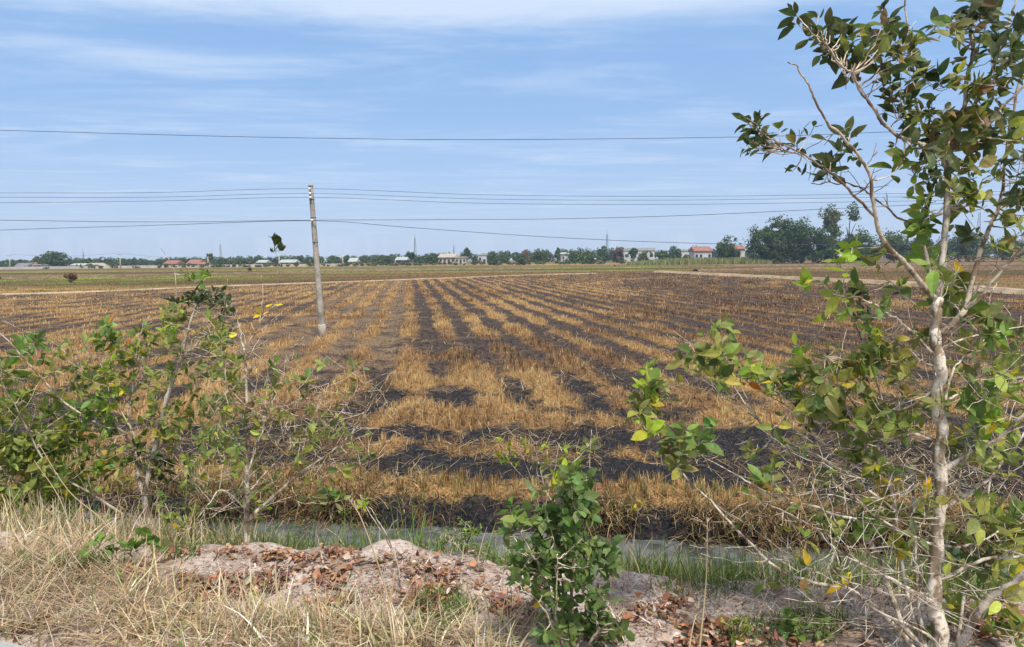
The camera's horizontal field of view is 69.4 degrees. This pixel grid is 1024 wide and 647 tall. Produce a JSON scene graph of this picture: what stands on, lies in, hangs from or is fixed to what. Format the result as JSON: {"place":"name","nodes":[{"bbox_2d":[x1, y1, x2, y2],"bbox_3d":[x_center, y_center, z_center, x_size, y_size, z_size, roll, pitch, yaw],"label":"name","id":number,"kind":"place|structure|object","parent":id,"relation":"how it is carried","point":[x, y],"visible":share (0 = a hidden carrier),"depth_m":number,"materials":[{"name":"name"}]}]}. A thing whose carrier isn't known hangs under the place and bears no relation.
{"place":"outdoors","nodes":[
{"label":"outdoors","id":0,"kind":"place"},
{"bbox_2d":[0,641,23,646],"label":"pavement","id":1,"kind":"structure","parent":0,"point":[4,644],"depth_m":2.97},
{"bbox_2d":[0,273,598,294],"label":"dirt path","id":2,"kind":"structure","parent":0,"point":[258,284],"depth_m":70.82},
{"bbox_2d":[1,126,1007,139],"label":"power line","id":3,"kind":"object","parent":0,"point":[428,139],"visible":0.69,"depth_m":15.71,"materials":[{"name":"metal"}]},
{"bbox_2d":[0,512,1015,582],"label":"water","id":4,"kind":"structure","parent":0,"point":[734,551],"depth_m":6.93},
{"bbox_2d":[0,513,988,576],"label":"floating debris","id":5,"kind":"object","parent":4,"relation":"on","point":[475,533],"visible":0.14,"depth_m":7.15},
{"bbox_2d":[632,498,644,536],"bbox_3d":[1.170,1.833,6.866,0.123,0.488,0.151,-1,5,0],"label":"sprout","id":6,"kind":"object","parent":4,"relation":"on","point":[635,506],"visible":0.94,"depth_m":6.83,"materials":[{"name":"yellow plant"}]},
{"bbox_2d":[0,256,1023,646],"bbox_3d":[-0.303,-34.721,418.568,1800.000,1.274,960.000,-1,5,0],"label":"ground","id":7,"kind":"structure","parent":0,"point":[660,528],"depth_m":12.06,"materials":[{"name":"soil"}]},
{"bbox_2d":[0,261,11,266],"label":"broad tree","id":8,"kind":"object","parent":7,"relation":"on","point":[3,263],"visible":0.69,"depth_m":317.78,"materials":[{"name":"green plant"}]},
{"bbox_2d":[15,263,33,266],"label":"house","id":9,"kind":"structure","parent":7,"relation":"on","point":[21,264],"depth_m":292.00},
{"bbox_2d":[32,264,48,266],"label":"shed","id":10,"kind":"structure","parent":7,"relation":"on","point":[38,265],"depth_m":279.02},
{"bbox_2d":[37,251,73,265],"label":"broad tree","id":11,"kind":"object","parent":7,"relation":"on","point":[55,258],"visible":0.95,"depth_m":295.76,"materials":[{"name":"green plant"}]},
{"bbox_2d":[34,460,76,545],"bbox_3d":[-2.690,1.067,4.365,0.304,0.507,0.015,1,5,20],"label":"stick","id":12,"kind":"object","parent":7,"relation":"on","point":[59,499],"visible":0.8,"depth_m":4.36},
{"bbox_2d":[61,273,77,282],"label":"dry bush","id":13,"kind":"object","parent":7,"relation":"on","point":[71,277],"visible":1,"depth_m":87.07,"materials":[{"name":"brown plant"}]},
{"bbox_2d":[38,443,124,551],"bbox_3d":[-2.475,1.014,4.271,0.591,0.625,0.013,1,5,15],"label":"stick","id":14,"kind":"object","parent":7,"relation":"on","point":[80,501],"visible":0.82,"depth_m":4.27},
{"bbox_2d":[82,258,91,262],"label":"conical tree","id":15,"kind":"object","parent":7,"relation":"on","point":[88,260],"visible":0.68,"depth_m":328.01,"materials":[{"name":"green plant"}]},
{"bbox_2d":[12,527,173,574],"bbox_3d":[-2.299,1.239,3.920,0.955,0.370,0.268,0,5,6],"label":"vine","id":16,"kind":"object","parent":7,"relation":"on","point":[99,537],"visible":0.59,"depth_m":3.90,"materials":[{"name":"green plant"}]},
{"bbox_2d":[84,263,105,265],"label":"house","id":17,"kind":"structure","parent":7,"relation":"on","point":[101,264],"depth_m":292.92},
{"bbox_2d":[93,260,109,264],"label":"broad tree","id":18,"kind":"object","parent":7,"relation":"on","point":[99,261],"visible":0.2,"depth_m":317.67,"materials":[{"name":"green plant"}]},
{"bbox_2d":[119,261,135,265],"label":"broad tree","id":19,"kind":"object","parent":7,"relation":"on","point":[128,263],"visible":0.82,"depth_m":331.88,"materials":[{"name":"green plant"}]},
{"bbox_2d":[0,250,259,537],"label":"shrub","id":20,"kind":"object","parent":7,"relation":"on","point":[23,449],"visible":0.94,"depth_m":5.81,"materials":[{"name":"green plant"}]},
{"bbox_2d":[0,263,340,268],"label":"boundary wall","id":21,"kind":"structure","parent":7,"relation":"on","point":[86,267],"depth_m":275.19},
{"bbox_2d":[163,260,185,264],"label":"house","id":22,"kind":"structure","parent":7,"relation":"on","point":[176,262],"depth_m":321.15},
{"bbox_2d":[159,503,200,545],"bbox_3d":[-2.077,1.267,4.638,0.292,0.303,0.223,-1,5,0],"label":"sprout","id":23,"kind":"object","parent":7,"relation":"on","point":[166,519],"visible":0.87,"depth_m":4.66,"materials":[{"name":"green plant"}]},
{"bbox_2d":[177,257,187,262],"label":"broad tree","id":24,"kind":"object","parent":7,"relation":"on","point":[184,260],"visible":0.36,"depth_m":328.06,"materials":[{"name":"green plant"}]},
{"bbox_2d":[186,259,204,264],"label":"house","id":25,"kind":"structure","parent":7,"relation":"on","point":[195,262],"depth_m":320.61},
{"bbox_2d":[206,253,212,264],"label":"slender tree","id":26,"kind":"object","parent":7,"relation":"on","point":[210,256],"visible":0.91,"depth_m":298.27,"materials":[{"name":"green plant"}]},
{"bbox_2d":[215,257,231,264],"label":"broad tree","id":27,"kind":"object","parent":7,"relation":"on","point":[223,261],"visible":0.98,"depth_m":356.91,"materials":[{"name":"green plant"}]},
{"bbox_2d":[242,258,255,263],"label":"broad tree","id":28,"kind":"object","parent":7,"relation":"on","point":[247,261],"visible":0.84,"depth_m":347.67,"materials":[{"name":"green plant"}]},
{"bbox_2d":[254,255,262,261],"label":"broad tree","id":29,"kind":"object","parent":7,"relation":"on","point":[257,257],"visible":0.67,"depth_m":347.89,"materials":[{"name":"green plant"}]},
{"bbox_2d":[256,260,271,263],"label":"shed","id":30,"kind":"structure","parent":7,"relation":"on","point":[263,261],"depth_m":329.73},
{"bbox_2d":[0,267,546,278],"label":"bund","id":31,"kind":"structure","parent":7,"relation":"on","point":[115,275],"depth_m":137.34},
{"bbox_2d":[164,233,409,543],"bbox_3d":[-1.343,0.415,4.425,1.390,1.909,1.300,-1,5,0],"label":"sapling","id":32,"kind":"object","parent":7,"relation":"on","point":[232,450],"visible":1,"depth_m":4.44,"materials":[{"name":"green plant"}]},
{"bbox_2d":[278,259,300,263],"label":"shed","id":33,"kind":"structure","parent":7,"relation":"on","point":[289,261],"depth_m":329.66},
{"bbox_2d":[297,255,302,263],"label":"conical tree","id":34,"kind":"object","parent":7,"relation":"on","point":[300,258],"visible":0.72,"depth_m":348.20,"materials":[{"name":"green plant"}]},
{"bbox_2d":[302,257,313,263],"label":"broad tree","id":35,"kind":"object","parent":7,"relation":"on","point":[309,259],"visible":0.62,"depth_m":357.69,"materials":[{"name":"green plant"}]},
{"bbox_2d":[308,184,325,336],"bbox_3d":[-6.158,-1.827,23.322,0.498,5.059,0.270,-5,7,-43],"label":"utility pole","id":36,"kind":"object","parent":7,"relation":"on","point":[321,319],"visible":0.98,"depth_m":23.29,"materials":[{"name":"concrete"}]},
{"bbox_2d":[62,193,916,199],"bbox_3d":[0.004,-3.954,22.989,45.658,0.330,0.076,-1,5,0],"label":"power line","id":37,"kind":"object","parent":36,"relation":"attached to","point":[382,195],"visible":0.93,"depth_m":23.01,"materials":[{"name":"metal"}]},
{"bbox_2d":[8,197,988,204],"bbox_3d":[0.001,-3.820,23.001,45.686,0.324,0.074,-1,5,0],"label":"power line","id":38,"kind":"object","parent":36,"relation":"attached to","point":[457,202],"visible":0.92,"depth_m":23.03,"materials":[{"name":"metal"}]},
{"bbox_2d":[2,200,997,221],"bbox_3d":[-0.025,-3.667,23.019,45.716,0.856,0.067,-1,5,0],"label":"power line","id":39,"kind":"object","parent":36,"relation":"attached to","point":[472,219],"visible":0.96,"depth_m":23.07,"materials":[{"name":"metal"}]},
{"bbox_2d":[9,221,1023,244],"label":"power line","id":40,"kind":"object","parent":36,"relation":"attached to","point":[465,231],"visible":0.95,"depth_m":23.11,"materials":[{"name":"metal"}]},
{"bbox_2d":[138,188,1000,196],"bbox_3d":[0.005,-4.074,22.977,45.637,0.348,0.078,-1,5,0],"label":"power line","id":41,"kind":"object","parent":36,"relation":"attached to","point":[529,195],"visible":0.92,"depth_m":23.01,"materials":[{"name":"metal"}]},
{"bbox_2d":[318,479,345,518],"bbox_3d":[-1.836,1.753,7.351,0.373,0.397,0.203,3,6,38],"label":"sprout","id":42,"kind":"object","parent":7,"relation":"on","point":[329,490],"visible":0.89,"depth_m":7.33,"materials":[{"name":"green plant"}]},
{"bbox_2d":[326,255,343,263],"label":"broad tree","id":43,"kind":"object","parent":7,"relation":"on","point":[331,260],"visible":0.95,"depth_m":357.48,"materials":[{"name":"green plant"}]},
{"bbox_2d":[348,258,359,265],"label":"house","id":44,"kind":"structure","parent":7,"relation":"on","point":[351,260],"depth_m":299.72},
{"bbox_2d":[348,498,399,645],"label":"grass stalk","id":45,"kind":"object","parent":7,"relation":"on","point":[351,503],"depth_m":3.07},
{"bbox_2d":[372,255,379,263],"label":"broad tree","id":46,"kind":"object","parent":7,"relation":"on","point":[376,258],"visible":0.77,"depth_m":357.96,"materials":[{"name":"green plant"}]},
{"bbox_2d":[355,493,401,588],"bbox_3d":[-0.651,1.060,3.607,0.222,0.491,0.120,-1,5,0],"label":"weed","id":47,"kind":"object","parent":7,"relation":"on","point":[364,503],"visible":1,"depth_m":3.60,"materials":[{"name":"beige plant"}]},
{"bbox_2d":[377,255,392,263],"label":"broad tree","id":48,"kind":"object","parent":7,"relation":"on","point":[386,258],"visible":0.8,"depth_m":347.63,"materials":[{"name":"green plant"}]},
{"bbox_2d":[395,257,409,264],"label":"shed","id":49,"kind":"structure","parent":7,"relation":"on","point":[400,259],"depth_m":318.96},
{"bbox_2d":[405,251,414,263],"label":"broad tree","id":50,"kind":"object","parent":7,"relation":"on","point":[410,255],"visible":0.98,"depth_m":337.37,"materials":[{"name":"green plant"}]},
{"bbox_2d":[417,255,432,262],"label":"broad tree","id":51,"kind":"object","parent":7,"relation":"on","point":[426,258],"visible":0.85,"depth_m":337.39,"materials":[{"name":"green plant"}]},
{"bbox_2d":[429,253,438,263],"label":"broad tree","id":52,"kind":"object","parent":7,"relation":"on","point":[433,258],"visible":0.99,"depth_m":327.74,"materials":[{"name":"green plant"}]},
{"bbox_2d":[437,254,458,263],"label":"warehouse","id":53,"kind":"structure","parent":7,"relation":"on","point":[446,258],"depth_m":328.81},
{"bbox_2d":[432,514,489,556],"bbox_3d":[-0.277,1.232,4.308,0.265,0.254,0.329,3,6,38],"label":"weed","id":54,"kind":"object","parent":7,"relation":"on","point":[467,533],"visible":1,"depth_m":4.27,"materials":[{"name":"green plant"}]},
{"bbox_2d":[455,256,468,263],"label":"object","id":55,"kind":"structure","parent":7,"relation":"on","point":[460,260],"depth_m":324.77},
{"bbox_2d":[463,247,471,259],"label":"conical tree","id":56,"kind":"object","parent":7,"relation":"on","point":[467,253],"visible":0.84,"depth_m":347.79,"materials":[{"name":"green plant"}]},
{"bbox_2d":[324,265,614,267],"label":"bund","id":57,"kind":"structure","parent":7,"relation":"on","point":[473,265],"depth_m":231.80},
{"bbox_2d":[465,583,474,638],"bbox_3d":[-0.161,1.235,3.083,0.038,0.299,0.129,-4,6,-32],"label":"grass stalk","id":58,"kind":"object","parent":7,"relation":"on","point":[468,587],"depth_m":3.07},
{"bbox_2d":[477,254,487,263],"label":"house","id":59,"kind":"structure","parent":7,"relation":"on","point":[483,257],"depth_m":318.73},
{"bbox_2d":[486,251,499,261],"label":"broad tree","id":60,"kind":"object","parent":7,"relation":"on","point":[492,254],"visible":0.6,"depth_m":342.00,"materials":[{"name":"green plant"}]},
{"bbox_2d":[491,258,497,264],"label":"bush","id":61,"kind":"object","parent":7,"relation":"on","point":[494,261],"visible":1,"depth_m":268.29,"materials":[{"name":"green plant"}]},
{"bbox_2d":[0,493,1004,646],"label":"dry grass","id":62,"kind":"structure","parent":7,"relation":"on","point":[288,630],"depth_m":3.27,"materials":[{"name":"plant"}]},
{"bbox_2d":[501,250,510,262],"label":"broad tree","id":63,"kind":"object","parent":7,"relation":"on","point":[505,257],"visible":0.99,"depth_m":347.44,"materials":[{"name":"green plant"}]},
{"bbox_2d":[0,465,1022,597],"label":"ditch grass","id":64,"kind":"structure","parent":7,"relation":"on","point":[638,566],"depth_m":4.63,"materials":[{"name":"plant"}]},
{"bbox_2d":[0,466,1023,564],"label":"grass","id":65,"kind":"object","parent":7,"relation":"on","point":[743,508],"visible":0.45,"depth_m":6.98,"materials":[{"name":"plant"}]},
{"bbox_2d":[0,324,1023,534],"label":"loose straw","id":66,"kind":"object","parent":7,"relation":"on","point":[680,492],"visible":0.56,"depth_m":9.36,"materials":[{"name":"plant"}]},
{"bbox_2d":[0,237,1023,268],"bbox_3d":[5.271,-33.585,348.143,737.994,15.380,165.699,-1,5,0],"label":"woodland","id":67,"kind":"object","parent":7,"relation":"on","point":[366,259],"visible":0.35,"depth_m":395.59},
{"bbox_2d":[0,265,1023,547],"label":"rice stubble","id":68,"kind":"object","parent":7,"relation":"on","point":[408,357],"visible":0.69,"depth_m":18.89,"materials":[{"name":"plant"}]},
{"bbox_2d":[9,541,1023,646],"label":"leaf litter","id":69,"kind":"object","parent":7,"relation":"on","point":[706,638],"visible":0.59,"depth_m":3.58,"materials":[{"name":"plant"}]},
{"bbox_2d":[516,255,526,264],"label":"broad tree","id":70,"kind":"object","parent":7,"relation":"on","point":[520,260],"visible":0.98,"depth_m":258.34,"materials":[{"name":"green plant"}]},
{"bbox_2d":[520,249,530,261],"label":"broad tree","id":71,"kind":"object","parent":7,"relation":"on","point":[524,253],"visible":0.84,"depth_m":327.72,"materials":[{"name":"brown plant"}]},
{"bbox_2d":[492,436,569,537],"bbox_3d":[0.182,1.540,6.913,0.732,1.009,0.208,-1,5,-5],"label":"sprout","id":72,"kind":"object","parent":7,"relation":"on","point":[505,456],"visible":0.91,"depth_m":6.87,"materials":[{"name":"green plant"}]},
{"bbox_2d":[531,248,547,263],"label":"broad tree","id":73,"kind":"object","parent":7,"relation":"on","point":[539,255],"visible":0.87,"depth_m":317.00,"materials":[{"name":"green plant"}]},
{"bbox_2d":[554,247,561,260],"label":"conical tree","id":74,"kind":"object","parent":7,"relation":"on","point":[557,252],"visible":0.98,"depth_m":332.72,"materials":[{"name":"green plant"}]},
{"bbox_2d":[493,430,634,646],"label":"bush","id":75,"kind":"object","parent":7,"relation":"on","point":[567,618],"visible":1,"depth_m":2.94,"materials":[{"name":"green plant"}]},
{"bbox_2d":[560,252,568,261],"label":"house","id":76,"kind":"structure","parent":7,"relation":"on","point":[563,256],"depth_m":348.68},
{"bbox_2d":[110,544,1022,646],"bbox_3d":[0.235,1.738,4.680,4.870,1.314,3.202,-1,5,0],"label":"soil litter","id":77,"kind":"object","parent":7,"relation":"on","point":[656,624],"visible":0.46,"depth_m":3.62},
{"bbox_2d":[565,249,582,263],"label":"broad tree","id":78,"kind":"object","parent":7,"relation":"on","point":[574,256],"visible":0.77,"depth_m":307.12,"materials":[{"name":"green plant"}]},
{"bbox_2d":[152,515,1009,646],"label":"green turf","id":79,"kind":"structure","parent":7,"relation":"on","point":[455,599],"depth_m":3.44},
{"bbox_2d":[578,251,603,263],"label":"broad tree","id":80,"kind":"object","parent":7,"relation":"on","point":[589,256],"visible":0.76,"depth_m":276.49,"materials":[{"name":"green plant"}]},
{"bbox_2d":[597,246,609,261],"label":"broad tree","id":81,"kind":"object","parent":7,"relation":"on","point":[602,253],"visible":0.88,"depth_m":327.99,"materials":[{"name":"green plant"}]},
{"bbox_2d":[611,246,623,262],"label":"broad tree","id":82,"kind":"object","parent":7,"relation":"on","point":[617,255],"visible":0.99,"depth_m":317.86,"materials":[{"name":"green plant"}]},
{"bbox_2d":[628,247,638,260],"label":"broad tree","id":83,"kind":"object","parent":7,"relation":"on","point":[633,252],"visible":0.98,"depth_m":298.21,"materials":[{"name":"green plant"}]},
{"bbox_2d":[618,248,654,262],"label":"warehouse","id":84,"kind":"structure","parent":7,"relation":"on","point":[627,257],"depth_m":328.58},
{"bbox_2d":[637,251,652,261],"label":"broad tree","id":85,"kind":"object","parent":7,"relation":"on","point":[643,256],"visible":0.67,"depth_m":258.05,"materials":[{"name":"green plant"}]},
{"bbox_2d":[654,249,669,259],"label":"broad tree","id":86,"kind":"object","parent":7,"relation":"on","point":[661,254],"visible":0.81,"depth_m":287.88,"materials":[{"name":"green plant"}]},
{"bbox_2d":[671,248,682,258],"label":"broad tree","id":87,"kind":"object","parent":7,"relation":"on","point":[676,253],"visible":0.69,"depth_m":317.94,"materials":[{"name":"green plant"}]},
{"bbox_2d":[674,249,688,256],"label":"house","id":88,"kind":"structure","parent":7,"relation":"on","point":[684,252],"depth_m":328.56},
{"bbox_2d":[689,603,700,646],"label":"grass stalk","id":89,"kind":"object","parent":7,"relation":"on","point":[697,608],"depth_m":3.12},
{"bbox_2d":[627,257,772,264],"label":"reed bed","id":90,"kind":"object","parent":7,"relation":"on","point":[702,261],"visible":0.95,"depth_m":226.95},
{"bbox_2d":[688,246,712,259],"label":"house","id":91,"kind":"structure","parent":7,"relation":"on","point":[703,252],"depth_m":288.91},
{"bbox_2d":[699,516,712,646],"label":"grass stalk","id":92,"kind":"object","parent":7,"relation":"on","point":[707,529],"depth_m":3.13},
{"bbox_2d":[711,235,742,258],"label":"broad tree","id":93,"kind":"object","parent":7,"relation":"on","point":[726,251],"visible":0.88,"depth_m":246.99,"materials":[{"name":"green plant"}]},
{"bbox_2d":[721,615,756,644],"bbox_3d":[0.959,1.264,3.113,0.120,0.186,0.280,3,6,37],"label":"weed","id":94,"kind":"object","parent":7,"relation":"on","point":[747,630],"visible":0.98,"depth_m":3.09,"materials":[{"name":"green plant"}]},
{"bbox_2d":[732,246,745,257],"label":"house","id":95,"kind":"structure","parent":7,"relation":"on","point":[742,249],"depth_m":298.74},
{"bbox_2d":[744,224,786,260],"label":"broad tree","id":96,"kind":"object","parent":7,"relation":"on","point":[765,251],"visible":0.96,"depth_m":232.21,"materials":[{"name":"green plant"}]},
{"bbox_2d":[762,214,800,262],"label":"broad tree","id":97,"kind":"object","parent":7,"relation":"on","point":[783,228],"visible":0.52,"depth_m":235.86,"materials":[{"name":"green plant"}]},
{"bbox_2d":[787,216,817,262],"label":"broad tree","id":98,"kind":"object","parent":7,"relation":"on","point":[805,236],"visible":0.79,"depth_m":234.47,"materials":[{"name":"green plant"}]},
{"bbox_2d":[776,602,834,642],"bbox_3d":[1.245,1.264,3.118,0.250,0.230,0.132,-2,5,-15],"label":"weed","id":99,"kind":"object","parent":7,"relation":"on","point":[788,625],"visible":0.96,"depth_m":3.12,"materials":[{"name":"green plant"}]},
{"bbox_2d":[624,0,1023,646],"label":"young tree","id":100,"kind":"object","parent":7,"relation":"on","point":[976,120],"visible":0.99,"depth_m":2.93,"materials":[{"name":"green plant"}]},
{"bbox_2d":[806,224,843,262],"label":"broad tree","id":101,"kind":"object","parent":7,"relation":"on","point":[823,252],"visible":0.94,"depth_m":227.20,"materials":[{"name":"green plant"}]},
{"bbox_2d":[818,203,844,262],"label":"feathery tree","id":102,"kind":"object","parent":7,"relation":"on","point":[831,217],"visible":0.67,"depth_m":236.91,"materials":[{"name":"green plant"}]},
{"bbox_2d":[845,201,861,262],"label":"feathery tree","id":103,"kind":"object","parent":7,"relation":"on","point":[852,216],"visible":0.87,"depth_m":242.07,"materials":[{"name":"green plant"}]},
{"bbox_2d":[840,229,875,261],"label":"broad tree","id":104,"kind":"object","parent":7,"relation":"on","point":[863,238],"visible":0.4,"depth_m":229.07,"materials":[{"name":"green plant"}]},
{"bbox_2d":[693,266,1023,270],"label":"bund","id":105,"kind":"structure","parent":7,"relation":"on","point":[847,267],"depth_m":132.71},
{"bbox_2d":[716,264,1023,265],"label":"bund","id":106,"kind":"structure","parent":7,"relation":"on","point":[844,264],"depth_m":180.02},
{"bbox_2d":[869,227,914,261],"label":"broad tree","id":107,"kind":"object","parent":7,"relation":"on","point":[898,244],"visible":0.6,"depth_m":236.70,"materials":[{"name":"green plant"}]},
{"bbox_2d":[910,234,936,252],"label":"broad tree","id":108,"kind":"object","parent":7,"relation":"on","point":[928,240],"visible":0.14,"depth_m":233.54,"materials":[{"name":"green plant"}]},
{"bbox_2d":[933,232,993,261],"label":"broad tree","id":109,"kind":"object","parent":7,"relation":"on","point":[967,252],"visible":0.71,"depth_m":237.74,"materials":[{"name":"green plant"}]},
{"bbox_2d":[974,212,980,255],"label":"lattice mast","id":110,"kind":"object","parent":7,"relation":"on","point":[980,224],"visible":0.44,"depth_m":377.14,"materials":[{"name":"metal"}]},
{"bbox_2d":[989,234,1023,260],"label":"broad tree","id":111,"kind":"object","parent":7,"relation":"on","point":[1005,252],"visible":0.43,"depth_m":243.08,"materials":[{"name":"green plant"}]},
{"bbox_2d":[0,0,1023,261],"label":"sky","id":112,"kind":"structure","parent":0,"point":[583,74],"materials":[{"name":"blue"}]},
{"bbox_2d":[654,271,1023,294],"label":"dirt path","id":113,"kind":"structure","parent":0,"point":[1018,291],"depth_m":66.40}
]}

